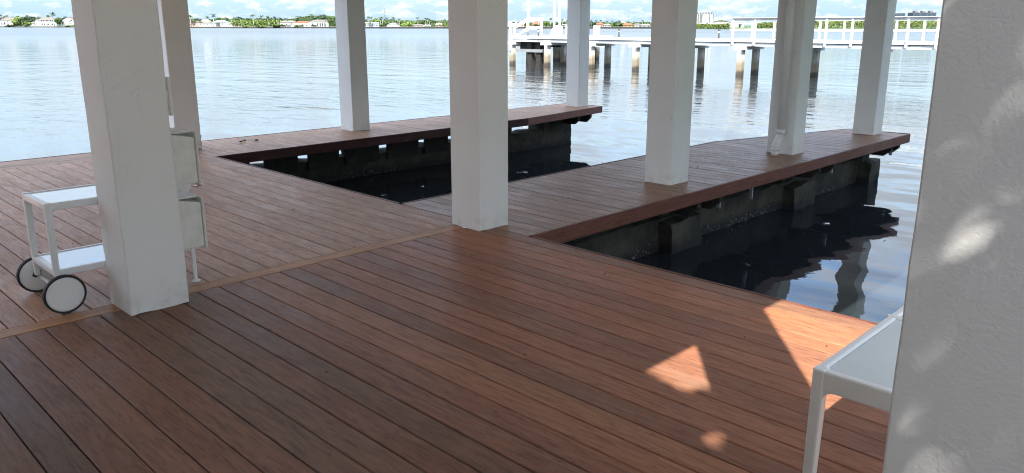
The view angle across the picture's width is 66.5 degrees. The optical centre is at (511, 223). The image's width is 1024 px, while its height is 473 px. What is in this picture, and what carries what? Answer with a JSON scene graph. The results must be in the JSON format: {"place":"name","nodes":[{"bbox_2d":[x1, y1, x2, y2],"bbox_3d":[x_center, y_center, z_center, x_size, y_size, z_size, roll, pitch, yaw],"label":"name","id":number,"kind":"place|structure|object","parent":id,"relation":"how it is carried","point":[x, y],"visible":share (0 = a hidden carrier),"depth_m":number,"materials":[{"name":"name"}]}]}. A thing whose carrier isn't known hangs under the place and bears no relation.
{"place":"outdoors","nodes":[
{"label":"outdoors","id":0,"kind":"place"},
{"bbox_2d":[0,152,888,472],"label":"deck","id":1,"kind":"structure","parent":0,"point":[310,326],"depth_m":3.94,"materials":[{"name":"brown wood"}]},
{"bbox_2d":[16,183,202,313],"bbox_3d":[-2.497,0.092,4.911,0.570,0.648,1.015,14,20,43],"label":"serving cart","id":2,"kind":"object","parent":1,"relation":"on","point":[56,282],"visible":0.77,"depth_m":4.63,"materials":[{"name":"white metal"}]},
{"bbox_2d":[70,0,188,315],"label":"column","id":3,"kind":"structure","parent":1,"relation":"on","point":[120,54],"depth_m":4.36,"materials":[{"name":"paint"}]},
{"bbox_2d":[165,77,172,115],"bbox_3d":[-1.989,-0.729,4.475,0.135,0.218,0.029,14,20,43],"label":"switch box","id":4,"kind":"object","parent":3,"relation":"attached to","point":[167,79],"visible":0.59,"depth_m":4.44,"materials":[{"name":"metal"}]},
{"bbox_2d":[170,127,201,185],"bbox_3d":[-2.007,-0.401,4.663,0.312,0.323,0.148,14,20,43],"label":"electrical box","id":5,"kind":"object","parent":3,"relation":"attached to","point":[186,155],"visible":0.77,"depth_m":4.57,"materials":[{"name":"metal"}]},
{"bbox_2d":[173,127,201,184],"bbox_3d":[-1.960,-0.409,4.710,0.312,0.315,0.014,14,20,43],"label":"door","id":6,"kind":"structure","parent":5,"relation":"in","point":[193,134],"depth_m":4.61,"materials":[{"name":"metal"}]},
{"bbox_2d":[178,190,207,249],"bbox_3d":[-2.007,-0.023,4.759,0.312,0.324,0.148,14,20,43],"label":"electrical box","id":7,"kind":"object","parent":3,"relation":"attached to","point":[193,219],"visible":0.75,"depth_m":4.67,"materials":[{"name":"metal"}]},
{"bbox_2d":[180,190,207,247],"bbox_3d":[-1.960,-0.030,4.806,0.312,0.316,0.014,14,20,43],"label":"door","id":8,"kind":"structure","parent":7,"relation":"in","point":[200,199],"depth_m":4.70,"materials":[{"name":"metal"}]},
{"bbox_2d":[156,0,201,148],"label":"column","id":9,"kind":"structure","parent":1,"relation":"on","point":[174,22],"depth_m":10.16,"materials":[{"name":"paint"}]},
{"bbox_2d":[802,307,902,472],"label":"side table","id":10,"kind":"object","parent":1,"relation":"on","point":[861,368],"visible":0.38,"depth_m":2.13,"materials":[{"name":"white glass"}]},
{"bbox_2d":[881,0,1023,472],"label":"column","id":11,"kind":"structure","parent":1,"relation":"on","point":[957,403],"depth_m":1.33,"materials":[{"name":"paint"}]},
{"bbox_2d":[0,27,936,322],"bbox_3d":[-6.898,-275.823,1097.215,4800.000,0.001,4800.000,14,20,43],"label":"water","id":12,"kind":"structure","parent":0,"point":[846,249],"depth_m":21.89,"materials":[{"name":"blue liquid"}]},
{"bbox_2d":[250,119,571,182],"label":"seawall","id":13,"kind":"object","parent":12,"relation":"in","point":[546,134],"visible":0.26,"depth_m":13.41,"materials":[{"name":"concrete"}]},
{"bbox_2d":[198,103,601,173],"bbox_3d":[-1.325,-1.467,13.427,1.502,0.522,8.568,14,20,43],"label":"finger dock","id":14,"kind":"object","parent":13,"relation":"attached to","point":[321,148],"visible":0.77,"depth_m":12.07,"materials":[{"name":"brown wood"}]},
{"bbox_2d":[334,0,369,130],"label":"column","id":15,"kind":"structure","parent":14,"relation":"on","point":[352,56],"depth_m":12.17,"materials":[{"name":"paint"}]},
{"bbox_2d":[566,0,589,106],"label":"column","id":16,"kind":"structure","parent":14,"relation":"on","point":[578,33],"depth_m":15.82,"materials":[{"name":"paint"}]},
{"bbox_2d":[553,25,558,60],"bbox_3d":[3.021,-11.254,53.814,0.311,4.646,0.323,14,20,43],"label":"mooring pile","id":17,"kind":"object","parent":12,"relation":"in","point":[555,53],"visible":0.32,"depth_m":53.59,"materials":[{"name":"concrete"}]},
{"bbox_2d":[559,26,562,60],"bbox_3d":[3.276,-11.320,54.118,0.332,4.618,0.334,14,20,43],"label":"mooring pile","id":18,"kind":"object","parent":12,"relation":"in","point":[560,30],"visible":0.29,"depth_m":53.60,"materials":[{"name":"concrete"}]},
{"bbox_2d":[558,0,560,25],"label":"boat lift pole","id":19,"kind":"object","parent":18,"relation":"on","point":[559,16],"visible":1,"depth_m":53.33,"materials":[{"name":"white metal"}]},
{"bbox_2d":[511,35,612,58],"bbox_3d":[4.653,-10.822,53.493,8.800,3.920,5.100,14,20,43],"label":"boat landing","id":20,"kind":"object","parent":12,"relation":"in","point":[564,36],"depth_m":53.88,"materials":[{"name":"white paint"}]},
{"bbox_2d":[513,17,543,35],"bbox_3d":[1.139,-13.594,53.926,2.100,1.220,1.000,1,14,5],"label":"railing","id":21,"kind":"object","parent":20,"relation":"on","point":[527,20],"visible":1,"depth_m":53.46,"materials":[{"name":"white paint"}]},
{"bbox_2d":[527,0,529,35],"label":"boat lift pole","id":22,"kind":"object","parent":20,"relation":"on","point":[528,34],"visible":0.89,"depth_m":54.22,"materials":[{"name":"white metal"}]},
{"bbox_2d":[549,0,558,35],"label":"boat lift pole","id":23,"kind":"object","parent":20,"relation":"on","point":[554,32],"visible":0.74,"depth_m":52.75,"materials":[{"name":"white metal"}]},
{"bbox_2d":[593,25,599,58],"bbox_3d":[6.035,-11.840,56.106,0.373,4.663,0.378,14,20,43],"label":"mooring pile","id":24,"kind":"object","parent":12,"relation":"in","point":[596,30],"visible":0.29,"depth_m":55.62,"materials":[{"name":"concrete"}]},
{"bbox_2d":[562,154,881,259],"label":"seawall","id":25,"kind":"object","parent":12,"relation":"in","point":[669,233],"visible":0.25,"depth_m":9.30,"materials":[{"name":"concrete"}]},
{"bbox_2d":[402,129,909,242],"bbox_3d":[2.539,-0.635,9.718,1.728,0.312,8.522,14,20,43],"label":"finger dock","id":26,"kind":"object","parent":25,"relation":"on","point":[567,205],"visible":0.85,"depth_m":8.26,"materials":[{"name":"brown wood"}]},
{"bbox_2d":[448,0,507,230],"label":"column","id":27,"kind":"structure","parent":26,"relation":"on","point":[478,51],"depth_m":6.20,"materials":[{"name":"paint"}]},
{"bbox_2d":[645,0,697,184],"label":"column","id":28,"kind":"structure","parent":26,"relation":"on","point":[672,51],"depth_m":8.01,"materials":[{"name":"paint"}]},
{"bbox_2d":[767,0,816,154],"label":"column","id":29,"kind":"structure","parent":26,"relation":"on","point":[792,142],"depth_m":9.92,"materials":[{"name":"paint"}]},
{"bbox_2d":[771,0,795,155],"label":"downspout","id":30,"kind":"object","parent":29,"relation":"attached to","point":[787,52],"visible":1,"depth_m":9.83,"materials":[{"name":"white metal"}]},
{"bbox_2d":[852,0,896,134],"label":"column","id":31,"kind":"structure","parent":26,"relation":"on","point":[879,21],"depth_m":11.72,"materials":[{"name":"paint"}]},
{"bbox_2d":[508,16,940,76],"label":"pier","id":32,"kind":"structure","parent":12,"relation":"in","point":[540,46],"depth_m":38.50,"materials":[{"name":"white paint"}]},
{"bbox_2d":[509,21,510,49],"bbox_3d":[-0.106,-11.638,48.493,0.100,1.760,0.100,14,20,43],"label":"gate post","id":33,"kind":"object","parent":32,"relation":"attached to","point":[509,35],"visible":1,"depth_m":48.45,"materials":[{"name":"white paint"}]},
{"bbox_2d":[0,0,942,25],"label":"sky","id":34,"kind":"structure","parent":0,"point":[604,10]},
{"bbox_2d":[696,26,934,28],"bbox_3d":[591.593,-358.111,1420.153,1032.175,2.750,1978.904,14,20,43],"label":"mangrove bank","id":35,"kind":"structure","parent":0,"point":[747,27],"depth_m":525.77,"materials":[{"name":"green plant"}]},
{"bbox_2d":[697,12,713,23],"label":"tower block","id":36,"kind":"structure","parent":35,"relation":"on","point":[704,18],"depth_m":1451.13,"materials":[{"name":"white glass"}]},
{"bbox_2d":[696,23,729,28],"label":"mangroves","id":37,"kind":"object","parent":35,"relation":"on","point":[720,26],"visible":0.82,"depth_m":526.37,"materials":[{"name":"green plant"}]},
{"bbox_2d":[706,23,751,27],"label":"bridge","id":38,"kind":"structure","parent":35,"relation":"on","point":[740,25],"depth_m":697.51,"materials":[{"name":"white concrete"}]},
{"bbox_2d":[728,21,744,26],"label":"house","id":39,"kind":"structure","parent":35,"relation":"on","point":[736,25],"depth_m":731.82,"materials":[{"name":"white paint"}]},
{"bbox_2d":[757,22,776,28],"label":"mangroves","id":40,"kind":"object","parent":35,"relation":"on","point":[766,25],"visible":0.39,"depth_m":502.48,"materials":[{"name":"green plant"}]},
{"bbox_2d":[814,20,936,28],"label":"mangroves","id":41,"kind":"object","parent":35,"relation":"on","point":[902,24],"visible":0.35,"depth_m":498.27,"materials":[{"name":"green plant"}]},
{"bbox_2d":[895,13,904,20],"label":"tower block","id":42,"kind":"structure","parent":35,"relation":"on","point":[899,14],"depth_m":1449.39,"materials":[{"name":"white glass"}]},
{"bbox_2d":[908,11,936,24],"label":"tower block","id":43,"kind":"structure","parent":35,"relation":"on","point":[922,13],"depth_m":1449.37,"materials":[{"name":"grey glass"}]},
{"bbox_3d":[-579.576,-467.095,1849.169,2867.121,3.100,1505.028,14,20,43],"label":"far land","id":44,"kind":"structure","parent":0,"visible":0},
{"bbox_2d":[0,17,21,25],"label":"house","id":45,"kind":"structure","parent":44,"relation":"on","point":[5,21],"depth_m":1012.50,"materials":[{"name":"white paint"}]},
{"bbox_2d":[10,16,23,25],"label":"broadleaf tree","id":46,"kind":"object","parent":44,"relation":"on","point":[16,20],"visible":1,"depth_m":990.72,"materials":[{"name":"green plant"}]},
{"bbox_2d":[21,15,31,24],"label":"broadleaf tree","id":47,"kind":"object","parent":44,"relation":"on","point":[26,18],"visible":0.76,"depth_m":1012.27,"materials":[{"name":"green plant"}]},
{"bbox_2d":[29,16,41,21],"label":"broadleaf tree","id":48,"kind":"object","parent":44,"relation":"on","point":[33,19],"visible":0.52,"depth_m":1013.67,"materials":[{"name":"green plant"}]},
{"bbox_2d":[35,17,62,25],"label":"house","id":49,"kind":"structure","parent":44,"relation":"on","point":[45,21],"depth_m":975.43,"materials":[{"name":"white paint"}]},
{"bbox_2d":[54,17,62,24],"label":"broadleaf tree","id":50,"kind":"object","parent":44,"relation":"on","point":[58,21],"visible":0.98,"depth_m":946.97,"materials":[{"name":"green plant"}]},
{"bbox_2d":[62,17,73,25],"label":"house","id":51,"kind":"structure","parent":44,"relation":"on","point":[67,21],"depth_m":950.78,"materials":[{"name":"white paint"}]},
{"bbox_2d":[190,21,202,25],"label":"house","id":52,"kind":"structure","parent":44,"relation":"on","point":[193,23],"depth_m":735.84,"materials":[{"name":"white paint"}]},
{"bbox_2d":[202,19,211,22],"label":"house","id":53,"kind":"structure","parent":44,"relation":"on","point":[206,21],"depth_m":751.46,"materials":[{"name":"white paint"}]},
{"bbox_2d":[198,23,220,26],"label":"house","id":54,"kind":"structure","parent":44,"relation":"on","point":[209,24],"depth_m":725.84,"materials":[{"name":"white paint"}]},
{"bbox_2d":[212,20,229,26],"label":"house","id":55,"kind":"structure","parent":44,"relation":"on","point":[223,23],"depth_m":739.83,"materials":[{"name":"white paint"}]},
{"bbox_2d":[230,19,278,26],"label":"shore shrubs","id":56,"kind":"object","parent":44,"relation":"on","point":[257,22],"visible":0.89,"depth_m":703.29,"materials":[{"name":"green plant"}]},
{"bbox_2d":[189,18,334,26],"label":"treeline","id":57,"kind":"object","parent":44,"relation":"on","point":[215,19],"visible":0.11,"depth_m":760.99,"materials":[{"name":"green plant"}]},
{"bbox_2d":[273,24,287,26],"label":"shrubs","id":58,"kind":"object","parent":44,"relation":"on","point":[277,25],"visible":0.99,"depth_m":687.08,"materials":[{"name":"green plant"}]},
{"bbox_2d":[279,21,295,26],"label":"house","id":59,"kind":"structure","parent":44,"relation":"on","point":[290,23],"depth_m":694.90,"materials":[{"name":"white paint"}]},
{"bbox_2d":[291,16,304,21],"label":"broadleaf tree","id":60,"kind":"object","parent":44,"relation":"on","point":[298,18],"visible":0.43,"depth_m":729.03,"materials":[{"name":"green plant"}]},
{"bbox_2d":[294,21,308,26],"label":"house","id":61,"kind":"structure","parent":44,"relation":"on","point":[305,23],"depth_m":688.05,"materials":[{"name":"white paint"}]},
{"bbox_2d":[302,14,320,19],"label":"broadleaf tree","id":62,"kind":"object","parent":44,"relation":"on","point":[311,16],"visible":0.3,"depth_m":734.89,"materials":[{"name":"green plant"}]},
{"bbox_2d":[309,20,330,26],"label":"house","id":63,"kind":"structure","parent":44,"relation":"on","point":[319,23],"depth_m":682.17,"materials":[{"name":"white paint"}]},
{"bbox_2d":[314,14,326,19],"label":"broadleaf tree","id":64,"kind":"object","parent":44,"relation":"on","point":[323,16],"visible":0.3,"depth_m":734.68,"materials":[{"name":"green plant"}]},
{"bbox_2d":[0,26,650,28],"bbox_3d":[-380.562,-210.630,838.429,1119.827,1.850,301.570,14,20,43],"label":"seawall","id":65,"kind":"object","parent":44,"relation":"on","point":[365,27],"visible":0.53,"depth_m":605.66,"materials":[{"name":"grey concrete"}]},
{"bbox_2d":[327,15,335,25],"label":"broadleaf tree","id":66,"kind":"object","parent":44,"relation":"on","point":[330,17],"visible":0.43,"depth_m":676.21,"materials":[{"name":"green plant"}]},
{"bbox_2d":[328,19,335,26],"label":"shore shrubs","id":67,"kind":"object","parent":44,"relation":"on","point":[331,21],"visible":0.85,"depth_m":667.98,"materials":[{"name":"green plant"}]},
{"bbox_2d":[365,22,379,26],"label":"house","id":68,"kind":"structure","parent":44,"relation":"on","point":[374,24],"depth_m":637.22,"materials":[{"name":"white glass"}]},
{"bbox_2d":[386,22,399,26],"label":"house","id":69,"kind":"structure","parent":44,"relation":"on","point":[393,24],"depth_m":614.90,"materials":[{"name":"white paint"}]},
{"bbox_2d":[399,23,412,26],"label":"shore shrubs","id":70,"kind":"object","parent":44,"relation":"on","point":[406,24],"visible":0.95,"depth_m":600.64,"materials":[{"name":"green plant"}]},
{"bbox_2d":[366,20,447,24],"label":"treeline","id":71,"kind":"object","parent":44,"relation":"on","point":[426,22],"visible":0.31,"depth_m":630.58,"materials":[{"name":"green plant"}]},
{"bbox_2d":[412,24,422,26],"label":"house","id":72,"kind":"structure","parent":44,"relation":"on","point":[417,25],"depth_m":606.86,"materials":[{"name":"white glass"}]},
{"bbox_2d":[508,21,516,26],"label":"house","id":73,"kind":"structure","parent":44,"relation":"on","point":[513,23],"depth_m":598.73,"materials":[{"name":"white glass"}]},
{"bbox_2d":[543,22,562,26],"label":"shore shrubs","id":74,"kind":"object","parent":44,"relation":"on","point":[548,24],"visible":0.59,"depth_m":591.86,"materials":[{"name":"green plant"}]},
{"bbox_2d":[524,22,649,26],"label":"treeline","id":75,"kind":"object","parent":44,"relation":"on","point":[525,25],"visible":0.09,"depth_m":619.52,"materials":[{"name":"green plant"}]},
{"bbox_2d":[611,22,623,26],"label":"shore shrubs","id":76,"kind":"object","parent":44,"relation":"on","point":[616,24],"visible":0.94,"depth_m":587.34,"materials":[{"name":"green plant"}]},
{"bbox_2d":[623,23,632,26],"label":"house","id":77,"kind":"structure","parent":44,"relation":"on","point":[627,25],"depth_m":592.23,"materials":[{"name":"orange glass"}]}
]}

